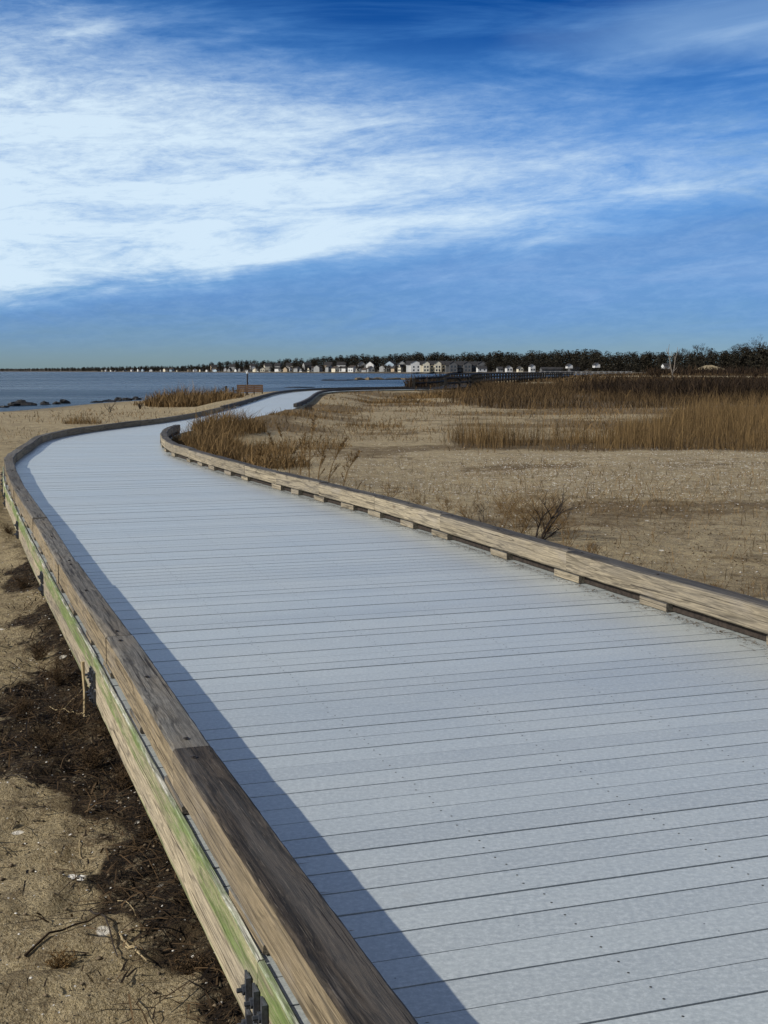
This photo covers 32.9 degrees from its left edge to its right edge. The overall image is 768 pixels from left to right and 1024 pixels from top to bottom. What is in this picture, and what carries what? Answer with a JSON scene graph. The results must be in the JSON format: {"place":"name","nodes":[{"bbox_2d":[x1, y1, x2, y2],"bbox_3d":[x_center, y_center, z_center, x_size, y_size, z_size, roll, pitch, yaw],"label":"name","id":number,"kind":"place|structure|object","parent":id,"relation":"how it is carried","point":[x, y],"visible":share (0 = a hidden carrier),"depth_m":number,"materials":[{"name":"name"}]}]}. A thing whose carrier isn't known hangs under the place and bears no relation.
{"place":"outdoors","nodes":[
{"label":"outdoors","id":0,"kind":"place"},
{"bbox_2d":[0,372,596,411],"bbox_3d":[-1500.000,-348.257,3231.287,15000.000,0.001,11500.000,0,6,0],"label":"bay water","id":1,"kind":"structure","parent":0,"point":[76,388],"depth_m":230.15,"materials":[{"name":"liquid"}]},
{"bbox_2d":[7,402,20,405],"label":"rock","id":2,"kind":"object","parent":1,"relation":"in","point":[13,404],"visible":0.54,"depth_m":82.01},
{"bbox_2d":[355,377,409,379],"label":"sandbar","id":3,"kind":"structure","parent":1,"relation":"in","point":[375,378],"depth_m":326.79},
{"bbox_2d":[540,371,631,375],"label":"pier","id":4,"kind":"structure","parent":1,"relation":"in","point":[581,373],"depth_m":557.99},
{"bbox_2d":[0,365,684,373],"bbox_3d":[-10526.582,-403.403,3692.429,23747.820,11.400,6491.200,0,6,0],"label":"shore land","id":5,"kind":"structure","parent":0,"point":[267,371],"depth_m":1396.35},
{"bbox_2d":[1,363,209,370],"bbox_3d":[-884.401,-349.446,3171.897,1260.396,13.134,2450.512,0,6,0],"label":"woodland","id":6,"kind":"object","parent":5,"relation":"on","point":[122,368],"visible":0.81,"depth_m":2807.83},
{"bbox_2d":[98,363,405,371],"bbox_3d":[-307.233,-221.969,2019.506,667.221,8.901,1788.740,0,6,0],"label":"waterfront trees","id":7,"kind":"object","parent":5,"relation":"on","point":[305,367],"visible":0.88,"depth_m":1520.31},
{"bbox_2d":[264,363,271,369],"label":"house","id":8,"kind":"structure","parent":5,"relation":"on","point":[267,366],"depth_m":1608.79,"materials":[{"name":"beige"}]},
{"bbox_2d":[302,362,312,368],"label":"house","id":9,"kind":"structure","parent":5,"relation":"on","point":[306,363],"depth_m":1437.83,"materials":[{"name":"grey"}]},
{"bbox_2d":[314,365,322,371],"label":"house","id":10,"kind":"structure","parent":5,"relation":"on","point":[317,368],"depth_m":1359.69,"materials":[{"name":"grey"}]},
{"bbox_2d":[325,365,332,371],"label":"house","id":11,"kind":"structure","parent":5,"relation":"on","point":[328,368],"depth_m":1329.12,"materials":[{"name":"grey"}]},
{"bbox_2d":[331,366,338,371],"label":"house","id":12,"kind":"structure","parent":5,"relation":"on","point":[335,369],"depth_m":1315.80,"materials":[{"name":"beige"}]},
{"bbox_2d":[336,362,345,366],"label":"house","id":13,"kind":"structure","parent":5,"relation":"on","point":[338,364],"depth_m":1338.56,"materials":[{"name":"white"}]},
{"bbox_2d":[339,366,347,371],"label":"house","id":14,"kind":"structure","parent":5,"relation":"on","point":[343,369],"depth_m":1305.28,"materials":[{"name":"white"}]},
{"bbox_2d":[367,366,374,371],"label":"house","id":15,"kind":"structure","parent":5,"relation":"on","point":[370,368],"depth_m":1228.29,"materials":[{"name":"grey"}]},
{"bbox_2d":[366,361,376,369],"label":"house","id":16,"kind":"structure","parent":5,"relation":"on","point":[369,363],"depth_m":1270.83,"materials":[{"name":"white"}]},
{"bbox_2d":[379,365,385,371],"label":"house","id":17,"kind":"structure","parent":5,"relation":"on","point":[381,369],"depth_m":1212.14,"materials":[{"name":"grey"}]},
{"bbox_2d":[385,361,396,365],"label":"house","id":18,"kind":"structure","parent":5,"relation":"on","point":[392,363],"depth_m":1216.88,"materials":[{"name":"white"}]},
{"bbox_2d":[398,364,403,371],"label":"house","id":19,"kind":"structure","parent":5,"relation":"on","point":[400,368],"depth_m":1155.57,"materials":[{"name":"beige"}]},
{"bbox_2d":[210,348,602,369],"bbox_3d":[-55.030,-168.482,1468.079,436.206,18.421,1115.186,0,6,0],"label":"bay woodland","id":20,"kind":"object","parent":5,"relation":"on","point":[564,357],"visible":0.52,"depth_m":1126.02,"materials":[{"name":"plant"}]},
{"bbox_2d":[406,361,419,371],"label":"apartment building","id":21,"kind":"structure","parent":5,"relation":"on","point":[412,366],"depth_m":1097.88,"materials":[{"name":"white"}]},
{"bbox_2d":[420,361,444,371],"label":"apartment building","id":22,"kind":"structure","parent":5,"relation":"on","point":[429,366],"depth_m":1069.40,"materials":[{"name":"beige"}]},
{"bbox_2d":[445,361,488,371],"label":"apartment building","id":23,"kind":"structure","parent":5,"relation":"on","point":[460,366],"depth_m":1036.38,"materials":[{"name":"grey"}]},
{"bbox_2d":[476,366,486,371],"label":"house","id":24,"kind":"structure","parent":5,"relation":"on","point":[481,368],"depth_m":1011.13,"materials":[{"name":"white"}]},
{"bbox_2d":[528,364,535,371],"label":"house","id":25,"kind":"structure","parent":5,"relation":"on","point":[531,367],"depth_m":941.12,"materials":[{"name":"white"}]},
{"bbox_2d":[484,358,604,371],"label":"house gap trees","id":26,"kind":"object","parent":5,"relation":"on","point":[538,363],"visible":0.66,"depth_m":956.98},
{"bbox_2d":[539,367,566,370],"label":"house","id":27,"kind":"structure","parent":5,"relation":"on","point":[550,368],"depth_m":923.54,"materials":[{"name":"grey"}]},
{"bbox_2d":[567,367,579,370],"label":"house","id":28,"kind":"structure","parent":5,"relation":"on","point":[571,369],"depth_m":901.44,"materials":[{"name":"grey"}]},
{"bbox_2d":[592,363,599,367],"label":"house","id":29,"kind":"structure","parent":5,"relation":"on","point":[595,365],"depth_m":854.00,"materials":[{"name":"white"}]},
{"bbox_2d":[661,363,669,368],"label":"house","id":30,"kind":"structure","parent":5,"relation":"on","point":[663,364],"depth_m":757.23,"materials":[{"name":"white"}]},
{"bbox_2d":[672,348,691,359],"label":"bare tree","id":31,"kind":"object","parent":5,"relation":"on","point":[682,353],"visible":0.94,"depth_m":754.37,"materials":[{"name":"grey plant"}]},
{"bbox_2d":[692,345,712,357],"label":"bare tree","id":32,"kind":"object","parent":5,"relation":"on","point":[695,347],"visible":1,"depth_m":731.80,"materials":[{"name":"grey plant"}]},
{"bbox_2d":[729,343,748,367],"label":"bare tree","id":33,"kind":"object","parent":5,"relation":"on","point":[738,348],"visible":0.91,"depth_m":684.93,"materials":[{"name":"grey plant"}]},
{"bbox_2d":[746,334,766,367],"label":"bare tree","id":34,"kind":"object","parent":5,"relation":"on","point":[759,343],"visible":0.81,"depth_m":659.48,"materials":[{"name":"grey plant"}]},
{"bbox_2d":[347,365,355,371],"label":"house","id":35,"kind":"structure","parent":0,"point":[351,368],"depth_m":1273.56,"materials":[{"name":"white"}]},
{"bbox_2d":[0,365,767,1023],"bbox_3d":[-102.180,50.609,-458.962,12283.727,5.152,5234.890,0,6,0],"label":"sand beach","id":36,"kind":"structure","parent":0,"point":[24,1001],"depth_m":10.53,"materials":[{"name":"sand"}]},
{"bbox_2d":[1,522,14,534],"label":"dead bramble","id":37,"kind":"object","parent":36,"relation":"on","point":[7,530],"visible":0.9,"depth_m":14.04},
{"bbox_2d":[5,687,39,718],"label":"dead bramble","id":38,"kind":"object","parent":36,"relation":"on","point":[19,706],"visible":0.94,"depth_m":6.81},
{"bbox_2d":[15,399,30,405],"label":"rock","id":39,"kind":"object","parent":36,"relation":"on","point":[23,402],"visible":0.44,"depth_m":83.12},
{"bbox_2d":[13,575,32,588],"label":"dead bramble","id":40,"kind":"object","parent":36,"relation":"on","point":[21,582],"visible":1,"depth_m":10.85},
{"bbox_2d":[27,637,53,660],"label":"dead bramble","id":41,"kind":"object","parent":36,"relation":"on","point":[39,651],"visible":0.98,"depth_m":8.17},
{"bbox_2d":[19,720,67,755],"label":"dead bramble","id":42,"kind":"object","parent":36,"relation":"on","point":[39,740],"visible":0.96,"depth_m":6.18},
{"bbox_2d":[40,401,50,404],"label":"rock","id":43,"kind":"object","parent":36,"relation":"on","point":[44,403],"visible":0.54,"depth_m":84.99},
{"bbox_2d":[41,651,77,686],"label":"dead bramble","id":44,"kind":"object","parent":36,"relation":"on","point":[58,680],"visible":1,"depth_m":7.44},
{"bbox_2d":[42,943,77,968],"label":"dead bramble","id":45,"kind":"object","parent":36,"relation":"on","point":[57,963],"visible":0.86,"depth_m":3.96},
{"bbox_2d":[60,399,70,403],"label":"rock","id":46,"kind":"object","parent":36,"relation":"on","point":[63,401],"visible":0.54,"depth_m":88.38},
{"bbox_2d":[40,687,90,734],"bbox_3d":[-1.558,1.019,6.514,0.299,0.246,0.229,4,7,33],"label":"dead bramble","id":47,"kind":"object","parent":36,"relation":"on","point":[63,717],"visible":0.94,"depth_m":6.53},
{"bbox_2d":[24,908,117,956],"bbox_3d":[-0.999,1.333,4.138,0.329,0.064,0.032,-6,8,-42],"label":"stick","id":48,"kind":"object","parent":36,"relation":"on","point":[40,941],"visible":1,"depth_m":4.12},
{"bbox_2d":[63,874,85,879],"bbox_3d":[-1.095,1.276,4.561,0.100,0.016,0.035,1,6,9],"label":"shell fragment","id":49,"kind":"object","parent":36,"relation":"on","point":[72,876],"visible":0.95,"depth_m":4.56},
{"bbox_2d":[61,412,102,424],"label":"grass clump","id":50,"kind":"object","parent":36,"relation":"on","point":[78,421],"visible":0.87,"depth_m":41.45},
{"bbox_2d":[81,661,86,716],"bbox_3d":[-1.570,0.941,6.808,0.028,0.321,0.022,0,6,0],"label":"stake","id":51,"kind":"object","parent":36,"relation":"on","point":[84,683],"visible":0.69,"depth_m":6.80,"materials":[{"name":"wood"}]},
{"bbox_2d":[68,735,112,771],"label":"dead bramble","id":52,"kind":"object","parent":36,"relation":"on","point":[96,760],"visible":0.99,"depth_m":5.87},
{"bbox_2d":[73,702,112,739],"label":"dead bramble","id":53,"kind":"object","parent":36,"relation":"on","point":[106,728],"visible":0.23,"depth_m":6.18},
{"bbox_2d":[89,911,117,956],"bbox_3d":[-0.889,1.334,4.146,0.020,0.067,0.495,-3,7,-22],"label":"stick","id":54,"kind":"object","parent":36,"relation":"on","point":[94,913],"visible":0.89,"depth_m":4.12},
{"bbox_2d":[0,597,223,1004],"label":"shell chips","id":55,"kind":"object","parent":36,"relation":"on","point":[222,1002],"visible":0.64,"depth_m":4.63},
{"bbox_2d":[0,580,228,1021],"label":"sand clods","id":56,"kind":"object","parent":36,"relation":"on","point":[126,883],"visible":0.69,"depth_m":4.82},
{"bbox_2d":[107,762,133,789],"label":"dead bramble","id":57,"kind":"object","parent":36,"relation":"on","point":[122,776],"visible":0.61,"depth_m":5.58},
{"bbox_2d":[0,562,244,1023],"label":"matted litter","id":58,"kind":"object","parent":36,"relation":"on","point":[216,961],"visible":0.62,"depth_m":4.97,"materials":[{"name":"plant"}]},
{"bbox_2d":[118,931,146,960],"bbox_3d":[-0.777,1.341,4.006,0.011,0.031,0.259,-3,7,-29],"label":"stick","id":59,"kind":"object","parent":36,"relation":"on","point":[121,936],"visible":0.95,"depth_m":4.03,"materials":[{"name":"wood"}]},
{"bbox_2d":[134,822,156,838],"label":"dead bramble","id":60,"kind":"object","parent":36,"relation":"on","point":[150,833],"visible":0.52,"depth_m":4.95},
{"bbox_2d":[131,398,163,405],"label":"grass clump","id":61,"kind":"object","parent":36,"relation":"on","point":[140,402],"visible":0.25,"depth_m":72.79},
{"bbox_2d":[140,377,228,406],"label":"grass clump","id":62,"kind":"object","parent":36,"relation":"on","point":[169,400],"visible":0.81,"depth_m":70.86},
{"bbox_2d":[169,949,215,976],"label":"dead bramble","id":63,"kind":"object","parent":36,"relation":"on","point":[190,969],"visible":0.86,"depth_m":3.86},
{"bbox_2d":[150,413,250,451],"bbox_3d":[-3.753,-1.735,27.258,2.187,1.152,4.465,0,6,0],"label":"grass clump","id":64,"kind":"object","parent":36,"relation":"on","point":[187,439],"visible":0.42,"depth_m":26.87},
{"bbox_2d":[0,386,418,1023],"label":"timber curb","id":65,"kind":"structure","parent":36,"relation":"on","point":[302,934],"depth_m":3.78,"materials":[{"name":"wood"}]},
{"bbox_2d":[178,386,245,406],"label":"grass clump","id":66,"kind":"object","parent":36,"relation":"on","point":[225,396],"visible":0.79,"depth_m":71.11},
{"bbox_2d":[186,424,245,459],"bbox_3d":[-3.181,-1.269,23.804,1.351,0.876,1.868,0,6,0],"label":"grass clump","id":67,"kind":"object","parent":36,"relation":"on","point":[216,449],"visible":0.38,"depth_m":23.68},
{"bbox_2d":[185,395,273,436],"bbox_3d":[-3.714,-2.357,31.570,2.328,1.007,3.892,0,6,0],"label":"grass clump","id":68,"kind":"object","parent":36,"relation":"on","point":[254,428],"visible":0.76,"depth_m":30.86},
{"bbox_2d":[237,385,262,394],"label":"park bench","id":69,"kind":"object","parent":36,"relation":"on","point":[245,390],"visible":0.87,"depth_m":107.04,"materials":[{"name":"brown wood"}]},
{"bbox_2d":[253,448,262,465],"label":"dried weed","id":70,"kind":"object","parent":36,"relation":"on","point":[259,454],"visible":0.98,"depth_m":21.81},
{"bbox_2d":[225,434,298,456],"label":"grass clump","id":71,"kind":"object","parent":36,"relation":"on","point":[250,446],"visible":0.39,"depth_m":26.78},
{"bbox_2d":[226,437,312,469],"bbox_3d":[-2.099,-1.085,23.512,1.842,0.602,2.108,0,6,0],"label":"grass clump","id":72,"kind":"object","parent":36,"relation":"on","point":[266,461],"visible":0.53,"depth_m":23.24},
{"bbox_2d":[267,433,283,470],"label":"dried weed","id":73,"kind":"object","parent":36,"relation":"on","point":[271,441],"visible":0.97,"depth_m":20.36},
{"bbox_2d":[274,418,298,472],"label":"dried weed","id":74,"kind":"object","parent":36,"relation":"on","point":[279,431],"visible":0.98,"depth_m":19.79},
{"bbox_2d":[265,408,334,420],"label":"grass clump","id":75,"kind":"object","parent":36,"relation":"on","point":[298,414],"visible":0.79,"depth_m":40.12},
{"bbox_2d":[299,432,310,475],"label":"dried weed","id":76,"kind":"object","parent":36,"relation":"on","point":[304,440],"visible":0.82,"depth_m":19.44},
{"bbox_2d":[263,434,351,450],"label":"grass clump","id":77,"kind":"object","parent":36,"relation":"on","point":[332,446],"visible":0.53,"depth_m":29.00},
{"bbox_2d":[294,417,321,477],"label":"dried weed","id":78,"kind":"object","parent":36,"relation":"on","point":[313,428],"visible":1,"depth_m":18.93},
{"bbox_2d":[316,443,327,479],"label":"dried weed","id":79,"kind":"object","parent":36,"relation":"on","point":[322,459],"visible":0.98,"depth_m":18.79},
{"bbox_2d":[327,437,347,481],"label":"dried weed","id":80,"kind":"object","parent":36,"relation":"on","point":[342,446],"visible":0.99,"depth_m":18.28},
{"bbox_2d":[318,408,358,414],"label":"grass clump","id":81,"kind":"object","parent":36,"relation":"on","point":[341,412],"visible":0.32,"depth_m":48.39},
{"bbox_2d":[341,450,361,485],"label":"dried weed","id":82,"kind":"object","parent":36,"relation":"on","point":[352,460],"visible":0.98,"depth_m":17.69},
{"bbox_2d":[336,415,405,429],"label":"grass clump","id":83,"kind":"object","parent":36,"relation":"on","point":[351,425],"visible":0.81,"depth_m":38.16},
{"bbox_2d":[4,389,767,1023],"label":"boardwalk deck","id":84,"kind":"structure","parent":36,"relation":"on","point":[482,787],"depth_m":5.05,"materials":[{"name":"wood"}]},
{"bbox_2d":[168,454,767,658],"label":"curb litter","id":85,"kind":"object","parent":84,"relation":"on","point":[225,475],"visible":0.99,"depth_m":9.06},
{"bbox_2d":[380,477,406,497],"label":"dry shrub","id":86,"kind":"object","parent":36,"relation":"on","point":[392,488],"visible":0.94,"depth_m":16.71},
{"bbox_2d":[357,396,432,403],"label":"grass clump","id":87,"kind":"object","parent":36,"relation":"on","point":[390,401],"visible":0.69,"depth_m":71.04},
{"bbox_2d":[407,489,427,505],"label":"dry shrub","id":88,"kind":"object","parent":36,"relation":"on","point":[418,498],"visible":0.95,"depth_m":16.08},
{"bbox_2d":[402,366,466,387],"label":"bank thicket","id":89,"kind":"object","parent":36,"relation":"on","point":[408,382],"visible":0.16,"depth_m":114.26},
{"bbox_2d":[394,389,483,398],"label":"grass clump","id":90,"kind":"object","parent":36,"relation":"on","point":[427,395],"visible":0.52,"depth_m":83.94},
{"bbox_2d":[436,497,457,511],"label":"dry shrub","id":91,"kind":"object","parent":36,"relation":"on","point":[447,510],"visible":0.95,"depth_m":15.29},
{"bbox_2d":[160,387,767,644],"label":"timber curb","id":92,"kind":"structure","parent":36,"relation":"on","point":[725,608],"depth_m":9.35,"materials":[{"name":"wood"}]},
{"bbox_2d":[455,498,484,519],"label":"dry shrub","id":93,"kind":"object","parent":36,"relation":"on","point":[464,515],"visible":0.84,"depth_m":14.29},
{"bbox_2d":[472,500,494,521],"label":"dry shrub","id":94,"kind":"object","parent":36,"relation":"on","point":[473,502],"visible":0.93,"depth_m":14.09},
{"bbox_2d":[413,372,572,390],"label":"footbridge","id":95,"kind":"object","parent":36,"relation":"on","point":[475,377],"visible":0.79,"depth_m":153.03,"materials":[{"name":"wood"}]},
{"bbox_2d":[481,485,517,527],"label":"dry shrub","id":96,"kind":"object","parent":36,"relation":"on","point":[500,507],"visible":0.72,"depth_m":13.74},
{"bbox_2d":[249,451,767,599],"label":"sparse stubble","id":97,"kind":"object","parent":36,"relation":"on","point":[690,514],"visible":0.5,"depth_m":16.19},
{"bbox_2d":[492,485,548,533],"bbox_3d":[1.332,0.001,12.700,0.589,0.599,0.622,0,6,0],"label":"dry shrub","id":98,"kind":"object","parent":36,"relation":"on","point":[524,519],"visible":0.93,"depth_m":12.73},
{"bbox_2d":[297,443,767,595],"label":"shell scatter","id":99,"kind":"object","parent":36,"relation":"on","point":[577,478],"visible":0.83,"depth_m":20.95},
{"bbox_2d":[520,485,579,533],"bbox_3d":[1.701,-0.012,13.120,0.606,0.509,0.787,4,7,31],"label":"dry shrub","id":100,"kind":"object","parent":36,"relation":"on","point":[551,506],"visible":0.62,"depth_m":13.04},
{"bbox_2d":[340,474,767,583],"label":"wrack bits","id":101,"kind":"object","parent":36,"relation":"on","point":[658,529],"visible":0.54,"depth_m":13.73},
{"bbox_2d":[528,483,582,539],"bbox_3d":[1.664,0.029,12.586,0.599,0.592,0.628,0,6,0],"label":"dry shrub","id":102,"kind":"object","parent":36,"relation":"on","point":[558,509],"visible":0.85,"depth_m":12.60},
{"bbox_2d":[551,512,583,546],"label":"dry shrub","id":103,"kind":"object","parent":36,"relation":"on","point":[565,532],"visible":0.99,"depth_m":12.13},
{"bbox_2d":[570,538,601,553],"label":"dry shrub","id":104,"kind":"object","parent":36,"relation":"on","point":[590,550],"visible":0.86,"depth_m":11.40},
{"bbox_2d":[418,377,767,409],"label":"marsh grass","id":105,"kind":"structure","parent":36,"relation":"on","point":[552,391],"depth_m":70.62,"materials":[{"name":"plant"}]},
{"bbox_2d":[430,386,767,452],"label":"tall reeds","id":106,"kind":"object","parent":36,"relation":"on","point":[716,421],"visible":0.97,"depth_m":30.63,"materials":[{"name":"plant"}]},
{"bbox_2d":[485,371,767,384],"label":"distant marsh grass","id":107,"kind":"structure","parent":36,"relation":"on","point":[573,378],"depth_m":225.18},
{"bbox_2d":[563,358,767,400],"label":"shrub thicket","id":108,"kind":"object","parent":36,"relation":"on","point":[674,384],"visible":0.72,"depth_m":79.69,"materials":[{"name":"plant"}]},
{"bbox_2d":[667,347,679,378],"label":"dead tree","id":109,"kind":"object","parent":36,"relation":"on","point":[672,372],"visible":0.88,"depth_m":105.61,"materials":[{"name":"grey wood"}]},
{"bbox_2d":[587,344,767,371],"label":"woodland","id":110,"kind":"object","parent":36,"relation":"on","point":[632,362],"visible":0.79,"depth_m":751.56,"materials":[{"name":"plant"}]},
{"bbox_2d":[643,361,766,374],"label":"distant thicket","id":111,"kind":"object","parent":36,"relation":"on","point":[697,371],"visible":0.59,"depth_m":296.64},
{"bbox_2d":[711,580,729,588],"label":"dry shrub","id":112,"kind":"object","parent":36,"relation":"on","point":[718,584],"visible":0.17,"depth_m":9.40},
{"bbox_2d":[0,0,767,368],"label":"sky","id":113,"kind":"structure","parent":0,"point":[183,182],"materials":[{"name":"blue"}]},
{"bbox_2d":[496,367,503,371],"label":"house","id":114,"kind":"structure","parent":0,"point":[499,369],"depth_m":987.18,"materials":[{"name":"grey"}]},
{"bbox_2d":[505,365,512,371],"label":"house","id":115,"kind":"structure","parent":0,"point":[509,368],"depth_m":972.11,"materials":[{"name":"white"}]},
{"bbox_2d":[516,366,523,371],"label":"house","id":116,"kind":"structure","parent":0,"point":[519,368],"depth_m":960.27,"materials":[{"name":"beige"}]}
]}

